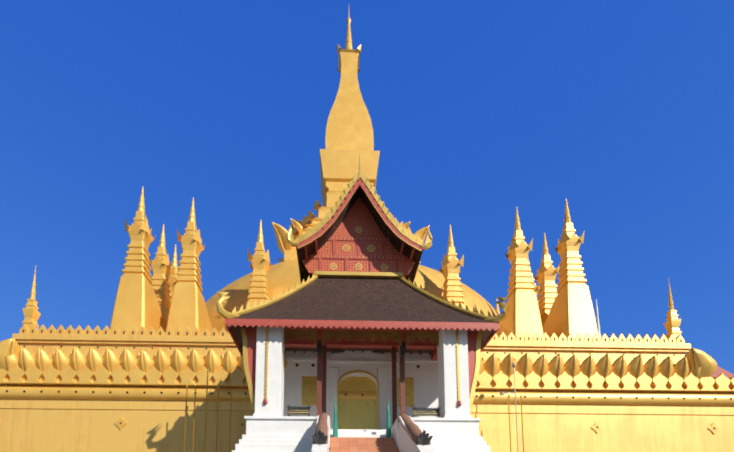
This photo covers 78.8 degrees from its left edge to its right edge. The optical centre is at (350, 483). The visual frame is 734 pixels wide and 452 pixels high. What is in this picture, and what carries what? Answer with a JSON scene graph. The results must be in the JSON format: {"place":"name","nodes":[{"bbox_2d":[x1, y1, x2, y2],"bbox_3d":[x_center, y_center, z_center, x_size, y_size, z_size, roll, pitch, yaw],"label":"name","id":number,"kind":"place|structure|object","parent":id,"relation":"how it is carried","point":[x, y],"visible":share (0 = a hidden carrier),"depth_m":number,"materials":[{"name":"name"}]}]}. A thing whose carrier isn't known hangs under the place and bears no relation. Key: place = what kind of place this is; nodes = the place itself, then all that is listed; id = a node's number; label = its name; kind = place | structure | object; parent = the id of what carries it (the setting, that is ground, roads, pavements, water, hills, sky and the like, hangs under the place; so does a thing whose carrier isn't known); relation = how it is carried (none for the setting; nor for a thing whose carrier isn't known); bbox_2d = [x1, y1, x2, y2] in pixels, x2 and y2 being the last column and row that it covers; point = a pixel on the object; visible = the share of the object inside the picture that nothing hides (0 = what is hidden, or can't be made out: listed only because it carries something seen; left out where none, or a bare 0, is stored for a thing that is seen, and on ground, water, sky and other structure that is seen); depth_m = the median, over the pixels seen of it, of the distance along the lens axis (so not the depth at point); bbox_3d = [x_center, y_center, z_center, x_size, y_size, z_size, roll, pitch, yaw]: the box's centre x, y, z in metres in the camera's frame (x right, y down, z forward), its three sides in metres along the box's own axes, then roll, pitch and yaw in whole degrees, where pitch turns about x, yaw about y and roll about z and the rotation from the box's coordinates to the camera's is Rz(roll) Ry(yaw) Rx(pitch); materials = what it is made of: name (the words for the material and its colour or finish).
{"place":"outdoors","nodes":[
{"label":"outdoors","id":0,"kind":"place"},
{"bbox_2d":[330,432,392,437],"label":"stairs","id":1,"kind":"structure","parent":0,"point":[365,434],"depth_m":15.91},
{"bbox_2d":[0,333,733,451],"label":"wall","id":2,"kind":"structure","parent":0,"point":[45,425],"depth_m":18.66,"materials":[{"name":"gold metal"}]},
{"bbox_2d":[19,324,684,342],"bbox_3d":[-0.061,-4.650,33.623,28.475,0.466,29.272,0,-7,-2],"label":"sima","id":3,"kind":"object","parent":2,"relation":"on","point":[506,338],"visible":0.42,"depth_m":18.90,"materials":[{"name":"gold metal"}]},
{"bbox_2d":[22,330,681,341],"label":"sima slots","id":4,"kind":"object","parent":3,"relation":"in","point":[223,335],"visible":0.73,"depth_m":18.87,"materials":[{"name":"gold metal"}]},
{"bbox_2d":[22,266,681,338],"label":"spires","id":5,"kind":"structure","parent":2,"relation":"on","point":[32,316],"depth_m":19.21,"materials":[{"name":"gold metal"}]},
{"bbox_2d":[35,352,673,366],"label":"petals","id":6,"kind":"object","parent":2,"relation":"attached to","point":[222,355],"visible":0.08,"depth_m":18.47,"materials":[{"name":"gold metal"}]},
{"bbox_2d":[0,364,733,392],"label":"spades","id":7,"kind":"object","parent":2,"relation":"on","point":[51,375],"visible":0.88,"depth_m":18.53,"materials":[{"name":"gold metal"}]},
{"bbox_2d":[0,338,716,381],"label":"petals","id":8,"kind":"object","parent":7,"relation":"on","point":[698,364],"visible":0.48,"depth_m":18.28,"materials":[{"name":"gold metal"}]},
{"bbox_2d":[6,345,731,399],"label":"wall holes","id":9,"kind":"object","parent":2,"relation":"in","point":[144,392],"depth_m":18.66,"materials":[{"name":"gold metal"}]},
{"bbox_2d":[0,385,733,405],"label":"wall molding","id":10,"kind":"structure","parent":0,"point":[238,394],"depth_m":18.40,"materials":[{"name":"gold metal"}]},
{"bbox_2d":[0,0,733,373],"label":"sky","id":11,"kind":"structure","parent":0,"point":[622,111],"materials":[{"name":"blue"}]},
{"bbox_2d":[596,299,600,337],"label":"spire","id":12,"kind":"structure","parent":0,"point":[598,327],"depth_m":80.07,"materials":[{"name":"white paint"}]},
{"bbox_2d":[711,366,733,378],"bbox_3d":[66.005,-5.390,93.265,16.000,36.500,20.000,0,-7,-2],"label":"roof","id":13,"kind":"structure","parent":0,"point":[719,370],"depth_m":85.23,"materials":[{"name":"red wood"}]},
{"bbox_3d":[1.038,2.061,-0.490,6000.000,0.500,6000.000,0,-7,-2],"label":"ground","id":14,"kind":"structure","parent":0,"visible":0},
{"bbox_2d":[183,369,523,451],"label":"gold poles","id":15,"kind":"object","parent":14,"relation":"on","point":[230,418],"visible":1,"depth_m":17.00,"materials":[{"name":"gold metal"}]},
{"bbox_2d":[231,416,490,451],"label":"platform","id":16,"kind":"structure","parent":14,"relation":"on","point":[279,433],"depth_m":14.51,"materials":[{"name":"white paint"}]},
{"bbox_2d":[283,350,438,429],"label":"porch back wall","id":17,"kind":"structure","parent":16,"relation":"on","point":[378,365],"depth_m":18.31,"materials":[{"name":"white paint"}]},
{"bbox_2d":[339,377,376,429],"bbox_3d":[0.314,-3.165,18.388,1.560,2.850,0.040,0,-7,-2],"label":"door","id":18,"kind":"structure","parent":17,"relation":"in","point":[362,411],"depth_m":18.36,"materials":[{"name":"gold metal"}]},
{"bbox_2d":[302,376,413,406],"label":"windows","id":19,"kind":"structure","parent":17,"relation":"attached to","point":[309,390],"depth_m":18.31,"materials":[{"name":"gold metal"}]},
{"bbox_2d":[296,363,419,367],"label":"wall lamps","id":20,"kind":"object","parent":17,"relation":"attached to","point":[313,365],"visible":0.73,"depth_m":18.38,"materials":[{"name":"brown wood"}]},
{"bbox_2d":[337,370,379,429],"bbox_3d":[0.326,-3.208,18.033,1.720,2.850,0.035,0,-7,-2],"label":"door arch frame","id":21,"kind":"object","parent":17,"relation":"attached to","point":[372,375],"depth_m":18.08,"materials":[{"name":"paint"}]},
{"bbox_2d":[343,377,374,429],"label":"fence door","id":22,"kind":"structure","parent":17,"relation":"attached to","point":[359,425],"depth_m":17.45,"materials":[{"name":"gold metal"}]},
{"bbox_2d":[317,340,404,425],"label":"posts","id":23,"kind":"object","parent":16,"relation":"on","point":[321,379],"visible":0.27,"depth_m":17.07,"materials":[{"name":"red wood"}]},
{"bbox_2d":[253,326,471,417],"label":"piers","id":24,"kind":"structure","parent":16,"relation":"on","point":[447,381],"depth_m":15.00,"materials":[{"name":"white paint"}]},
{"bbox_2d":[284,329,438,346],"bbox_3d":[0.408,-5.137,15.785,5.480,0.550,0.040,0,-7,-2],"label":"valance","id":25,"kind":"object","parent":24,"relation":"attached to","point":[350,335],"visible":1,"depth_m":15.78,"materials":[{"name":"gold wood"}]},
{"bbox_2d":[240,327,482,408],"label":"eave brackets","id":26,"kind":"object","parent":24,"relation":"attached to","point":[251,334],"visible":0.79,"depth_m":15.19,"materials":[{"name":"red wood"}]},
{"bbox_2d":[288,330,434,341],"bbox_3d":[0.407,-5.233,15.829,5.480,0.350,0.015,0,-7,-2],"label":"scalloped valance","id":27,"kind":"object","parent":24,"relation":"attached to","point":[355,338],"depth_m":15.80,"materials":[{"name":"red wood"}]},
{"bbox_2d":[230,325,492,351],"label":"soffit","id":28,"kind":"structure","parent":24,"relation":"on","point":[237,333],"depth_m":15.75,"materials":[{"name":"brown wood"}]},
{"bbox_2d":[229,277,493,322],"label":"roof","id":29,"kind":"structure","parent":28,"relation":"on","point":[356,299],"depth_m":16.22,"materials":[{"name":"tile"}]},
{"bbox_2d":[216,271,508,322],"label":"hip ridges","id":30,"kind":"object","parent":29,"relation":"on","point":[222,312],"visible":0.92,"depth_m":16.35,"materials":[{"name":"gold metal"}]},
{"bbox_3d":[0.274,-8.890,20.293,3.240,1.670,4.290,0,-7,-2],"label":"upper storey","id":31,"kind":"object","parent":29,"relation":"on","visible":0},
{"bbox_2d":[296,186,423,283],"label":"roof","id":32,"kind":"structure","parent":31,"relation":"on","point":[394,240],"depth_m":18.03,"materials":[{"name":"wood"}]},
{"bbox_2d":[302,196,414,275],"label":"pediment","id":33,"kind":"structure","parent":32,"relation":"attached to","point":[358,214],"depth_m":18.14,"materials":[{"name":"red wood"}]},
{"bbox_2d":[311,226,402,270],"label":"rosettes","id":34,"kind":"object","parent":33,"relation":"attached to","point":[358,227],"visible":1,"depth_m":18.08,"materials":[{"name":"gold metal"}]},
{"bbox_2d":[331,228,385,268],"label":"rosette ornaments","id":35,"kind":"object","parent":34,"relation":"attached to","point":[358,264],"visible":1,"depth_m":18.09,"materials":[{"name":"gold wood"}]},
{"bbox_2d":[310,236,407,271],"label":"pediment frames","id":36,"kind":"structure","parent":33,"relation":"attached to","point":[358,240],"depth_m":18.08,"materials":[{"name":"red wood"}]},
{"bbox_2d":[286,154,432,250],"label":"gable roof trim","id":37,"kind":"structure","parent":32,"relation":"attached to","point":[334,208],"depth_m":17.33,"materials":[{"name":"paint"}]},
{"bbox_2d":[297,178,422,251],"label":"bargeboards","id":38,"kind":"object","parent":32,"relation":"attached to","point":[360,183],"visible":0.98,"depth_m":17.35,"materials":[{"name":"red wood"}]},
{"bbox_2d":[305,240,414,260],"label":"roof brackets","id":39,"kind":"object","parent":32,"relation":"attached to","point":[401,251],"visible":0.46,"depth_m":17.65,"materials":[{"name":"red wood"}]},
{"bbox_2d":[225,318,498,357],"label":"fascia","id":40,"kind":"structure","parent":28,"relation":"attached to","point":[349,324],"depth_m":14.75,"materials":[{"name":"red wood"}]},
{"bbox_2d":[284,326,439,360],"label":"beams","id":41,"kind":"structure","parent":24,"relation":"on","point":[358,344],"depth_m":17.37,"materials":[{"name":"red wood"}]},
{"bbox_2d":[285,340,433,354],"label":"ceiling","id":42,"kind":"structure","parent":41,"relation":"on","point":[373,350],"depth_m":18.26,"materials":[{"name":"brown wood"}]},
{"bbox_2d":[317,341,405,356],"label":"hanging lanterns","id":43,"kind":"object","parent":41,"relation":"hanging from","point":[320,349],"visible":0.81,"depth_m":15.87,"materials":[{"name":"metal"}]},
{"bbox_2d":[263,399,460,405],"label":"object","id":44,"kind":"object","parent":24,"relation":"on","point":[265,401],"visible":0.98,"depth_m":14.70,"materials":[{"name":"gold wood"}]},
{"bbox_2d":[264,326,460,400],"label":"pier gold strips","id":45,"kind":"object","parent":24,"relation":"attached to","point":[457,362],"visible":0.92,"depth_m":14.98,"materials":[{"name":"paint"}]},
{"bbox_2d":[287,405,440,417],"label":"benches","id":46,"kind":"object","parent":16,"relation":"on","point":[414,408],"visible":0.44,"depth_m":15.22,"materials":[{"name":"metal"}]},
{"bbox_2d":[288,407,439,415],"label":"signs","id":47,"kind":"object","parent":46,"relation":"attached to","point":[416,412],"visible":1,"depth_m":15.10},
{"bbox_2d":[500,363,517,451],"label":"lamp post","id":48,"kind":"object","parent":14,"relation":"on","point":[513,366],"visible":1,"depth_m":17.44,"materials":[{"name":"metal"}]},
{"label":"terrace","id":49,"kind":"structure","parent":14,"relation":"on","visible":0},
{"bbox_2d":[329,437,399,451],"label":"stairs","id":50,"kind":"structure","parent":49,"relation":"on","point":[351,444],"depth_m":14.55,"materials":[{"name":"tile"}]},
{"bbox_2d":[333,399,390,437],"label":"green cones","id":51,"kind":"object","parent":50,"relation":"on","point":[388,428],"visible":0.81,"depth_m":15.39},
{"bbox_2d":[312,412,430,444],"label":"naga balustrades","id":52,"kind":"object","parent":49,"relation":"on","point":[413,429],"visible":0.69,"depth_m":12.57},
{"bbox_2d":[312,429,432,444],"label":"naga heads","id":53,"kind":"object","parent":52,"relation":"attached to","point":[319,435],"visible":0.79,"depth_m":11.11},
{"bbox_2d":[312,415,434,451],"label":"balustrade","id":54,"kind":"object","parent":49,"relation":"on","point":[407,443],"visible":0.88,"depth_m":12.36,"materials":[{"name":"white paint"}]},
{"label":"terrace","id":55,"kind":"structure","parent":0,"visible":0},
{"bbox_2d":[205,259,499,333],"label":"dome","id":56,"kind":"structure","parent":55,"relation":"on","point":[283,276],"depth_m":27.95,"materials":[{"name":"gold metal"}]},
{"bbox_2d":[284,12,409,260],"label":"central stupa spire","id":57,"kind":"structure","parent":56,"relation":"on","point":[349,138],"depth_m":34.23,"materials":[{"name":"gold metal"}]},
{"bbox_2d":[272,219,429,263],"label":"lotus petals","id":58,"kind":"object","parent":56,"relation":"on","point":[280,231],"visible":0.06,"depth_m":30.11,"materials":[{"name":"gold metal"}]},
{"bbox_2d":[110,187,598,337],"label":"small stupas","id":59,"kind":"object","parent":55,"relation":"on","point":[166,296],"visible":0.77,"depth_m":23.95,"materials":[{"name":"gold metal"}]}
]}

